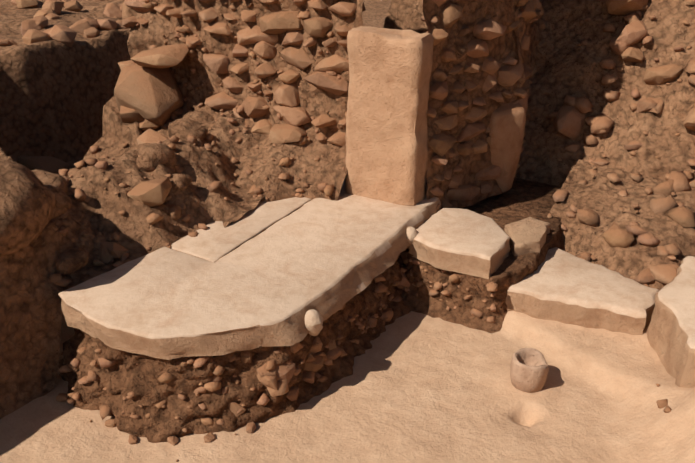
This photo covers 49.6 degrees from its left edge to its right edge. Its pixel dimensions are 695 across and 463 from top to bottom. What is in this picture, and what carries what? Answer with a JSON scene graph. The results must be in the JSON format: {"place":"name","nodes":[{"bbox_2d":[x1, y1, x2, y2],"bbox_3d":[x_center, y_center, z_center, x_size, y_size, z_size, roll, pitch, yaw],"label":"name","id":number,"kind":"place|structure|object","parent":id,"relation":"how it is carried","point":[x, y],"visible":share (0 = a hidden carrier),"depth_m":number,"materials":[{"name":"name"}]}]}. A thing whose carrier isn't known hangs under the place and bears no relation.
{"place":"outdoors","nodes":[
{"label":"outdoors","id":0,"kind":"place"},
{"bbox_2d":[0,0,426,185],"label":"surrounding ground","id":1,"kind":"structure","parent":0,"point":[374,14],"depth_m":16.02,"materials":[{"name":"brown soil"}]},
{"bbox_2d":[83,0,362,201],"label":"earth wall","id":2,"kind":"structure","parent":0,"point":[316,101],"depth_m":5.05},
{"bbox_2d":[90,0,346,199],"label":"small stones","id":3,"kind":"object","parent":2,"relation":"on","point":[325,187],"visible":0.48,"depth_m":5.04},
{"bbox_2d":[118,0,365,146],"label":"wall stones","id":4,"kind":"object","parent":2,"relation":"on","point":[263,37],"visible":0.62,"depth_m":5.00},
{"bbox_2d":[0,194,694,462],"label":"excavation floor","id":5,"kind":"structure","parent":0,"point":[415,387],"depth_m":3.66,"materials":[{"name":"soil"}]},
{"bbox_2d":[0,111,253,276],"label":"rocks","id":6,"kind":"object","parent":5,"relation":"on","point":[33,203],"visible":0.44,"depth_m":3.88,"materials":[{"name":"brown stone"}]},
{"bbox_2d":[41,113,255,287],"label":"bank pebbles","id":7,"kind":"object","parent":6,"relation":"on","point":[174,211],"visible":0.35,"depth_m":4.38,"materials":[{"name":"brown stone"}]},
{"bbox_2d":[114,44,188,126],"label":"boulders","id":8,"kind":"object","parent":6,"relation":"on","point":[147,87],"visible":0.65,"depth_m":5.32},
{"bbox_2d":[0,0,263,418],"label":"earth bank","id":9,"kind":"structure","parent":5,"relation":"on","point":[57,100],"depth_m":4.65,"materials":[{"name":"brown soil"}]},
{"bbox_2d":[0,0,248,263],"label":"bank stones","id":10,"kind":"object","parent":9,"relation":"on","point":[154,192],"visible":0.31,"depth_m":6.30,"materials":[{"name":"brown stone"}]},
{"bbox_2d":[43,383,255,445],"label":"loose stones","id":11,"kind":"object","parent":5,"relation":"on","point":[173,440],"visible":0.83,"depth_m":3.57,"materials":[{"name":"brown stone"}]},
{"bbox_2d":[59,249,410,442],"bbox_3d":[-0.432,0.347,4.420,1.377,0.400,2.427,14,29,27],"label":"earth base","id":12,"kind":"object","parent":5,"relation":"on","point":[123,376],"visible":0.35,"depth_m":3.61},
{"bbox_2d":[58,246,409,431],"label":"stones","id":13,"kind":"object","parent":12,"relation":"on","point":[215,384],"visible":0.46,"depth_m":3.64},
{"bbox_2d":[171,197,310,261],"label":"bench slab","id":14,"kind":"structure","parent":12,"relation":"on","point":[215,241],"depth_m":4.41,"materials":[{"name":"stone"}]},
{"bbox_2d":[58,179,440,359],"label":"bench slab","id":15,"kind":"structure","parent":12,"relation":"on","point":[272,285],"depth_m":3.85,"materials":[{"name":"stone"}]},
{"bbox_2d":[305,309,322,335],"bbox_3d":[-0.175,0.447,3.688,0.138,0.144,0.102,14,29,27],"label":"stone","id":16,"kind":"object","parent":15,"relation":"on","point":[313,322],"visible":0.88,"depth_m":3.65,"materials":[{"name":"beige stone"}]},
{"bbox_2d":[345,26,433,205],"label":"stone pillar","id":17,"kind":"structure","parent":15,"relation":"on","point":[386,135],"depth_m":4.58,"materials":[{"name":"stone"}]},
{"bbox_2d":[407,227,417,243],"bbox_3d":[0.378,0.031,4.536,0.121,0.130,0.092,14,29,27],"label":"pebble","id":18,"kind":"object","parent":15,"relation":"attached to","point":[412,233],"visible":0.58,"depth_m":4.49,"materials":[{"name":"beige stone"}]},
{"bbox_2d":[423,0,518,209],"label":"side wall","id":19,"kind":"structure","parent":5,"relation":"on","point":[503,13],"depth_m":4.80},
{"bbox_2d":[420,0,527,210],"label":"wall stones","id":20,"kind":"object","parent":19,"relation":"attached to","point":[509,74],"visible":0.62,"depth_m":4.79,"materials":[{"name":"brown stone"}]},
{"bbox_2d":[489,102,525,191],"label":"standing stone slab","id":21,"kind":"structure","parent":19,"relation":"attached to","point":[507,124],"depth_m":5.09,"materials":[{"name":"stone"}]},
{"bbox_2d":[403,177,563,333],"bbox_3d":[1.058,0.077,5.065,0.950,0.330,1.798,14,29,27],"label":"rubble bench","id":22,"kind":"object","parent":5,"relation":"on","point":[520,199],"visible":0.48,"depth_m":4.53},
{"bbox_2d":[403,257,497,322],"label":"small stones","id":23,"kind":"object","parent":22,"relation":"on","point":[490,286],"visible":0.52,"depth_m":4.42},
{"bbox_2d":[408,208,509,278],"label":"bench slab","id":24,"kind":"structure","parent":22,"relation":"on","point":[467,242],"depth_m":4.44,"materials":[{"name":"stone"}]},
{"bbox_2d":[504,217,550,255],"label":"stone block","id":25,"kind":"structure","parent":22,"relation":"on","point":[527,235],"depth_m":4.64,"materials":[{"name":"brown stone"}]},
{"bbox_2d":[510,348,548,392],"bbox_3d":[0.930,0.715,3.858,0.191,0.174,0.190,14,29,27],"label":"stone mortar","id":26,"kind":"object","parent":5,"relation":"on","point":[529,368],"visible":1,"depth_m":3.81,"materials":[{"name":"beige stone"}]},
{"bbox_2d":[505,247,659,334],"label":"stone slab","id":27,"kind":"structure","parent":5,"relation":"on","point":[561,286],"depth_m":4.31,"materials":[{"name":"stone"}]},
{"bbox_2d":[550,159,694,289],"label":"bank","id":28,"kind":"structure","parent":5,"relation":"on","point":[601,197],"depth_m":4.91,"materials":[{"name":"brown soil"}]},
{"bbox_2d":[547,161,694,286],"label":"stones","id":29,"kind":"object","parent":28,"relation":"on","point":[616,235],"visible":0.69,"depth_m":4.76,"materials":[{"name":"brown stone"}]},
{"bbox_2d":[656,384,671,412],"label":"bank pebbles","id":30,"kind":"object","parent":5,"relation":"on","point":[662,403],"visible":0.98,"depth_m":3.54,"materials":[{"name":"brown stone"}]},
{"bbox_2d":[647,256,694,387],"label":"floor block","id":31,"kind":"structure","parent":5,"relation":"on","point":[671,333],"depth_m":3.89,"materials":[{"name":"stone"}]},
{"bbox_2d":[384,0,694,186],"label":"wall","id":32,"kind":"structure","parent":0,"point":[565,66],"depth_m":5.60,"materials":[{"name":"brown soil"}]},
{"bbox_2d":[514,0,541,87],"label":"earth wall","id":33,"kind":"structure","parent":32,"relation":"on","point":[531,30],"depth_m":5.54,"materials":[{"name":"brown soil"}]},
{"bbox_2d":[514,0,546,168],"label":"wall stones","id":34,"kind":"object","parent":33,"relation":"attached to","point":[530,12],"visible":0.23,"depth_m":5.24,"materials":[{"name":"brown stone"}]},
{"bbox_2d":[542,5,694,189],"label":"slope pebbles","id":35,"kind":"object","parent":32,"relation":"on","point":[602,123],"visible":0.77,"depth_m":5.52,"materials":[{"name":"brown stone"}]},
{"bbox_2d":[553,0,694,187],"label":"stones","id":36,"kind":"object","parent":32,"relation":"on","point":[568,121],"visible":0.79,"depth_m":5.44,"materials":[{"name":"brown stone"}]}
]}

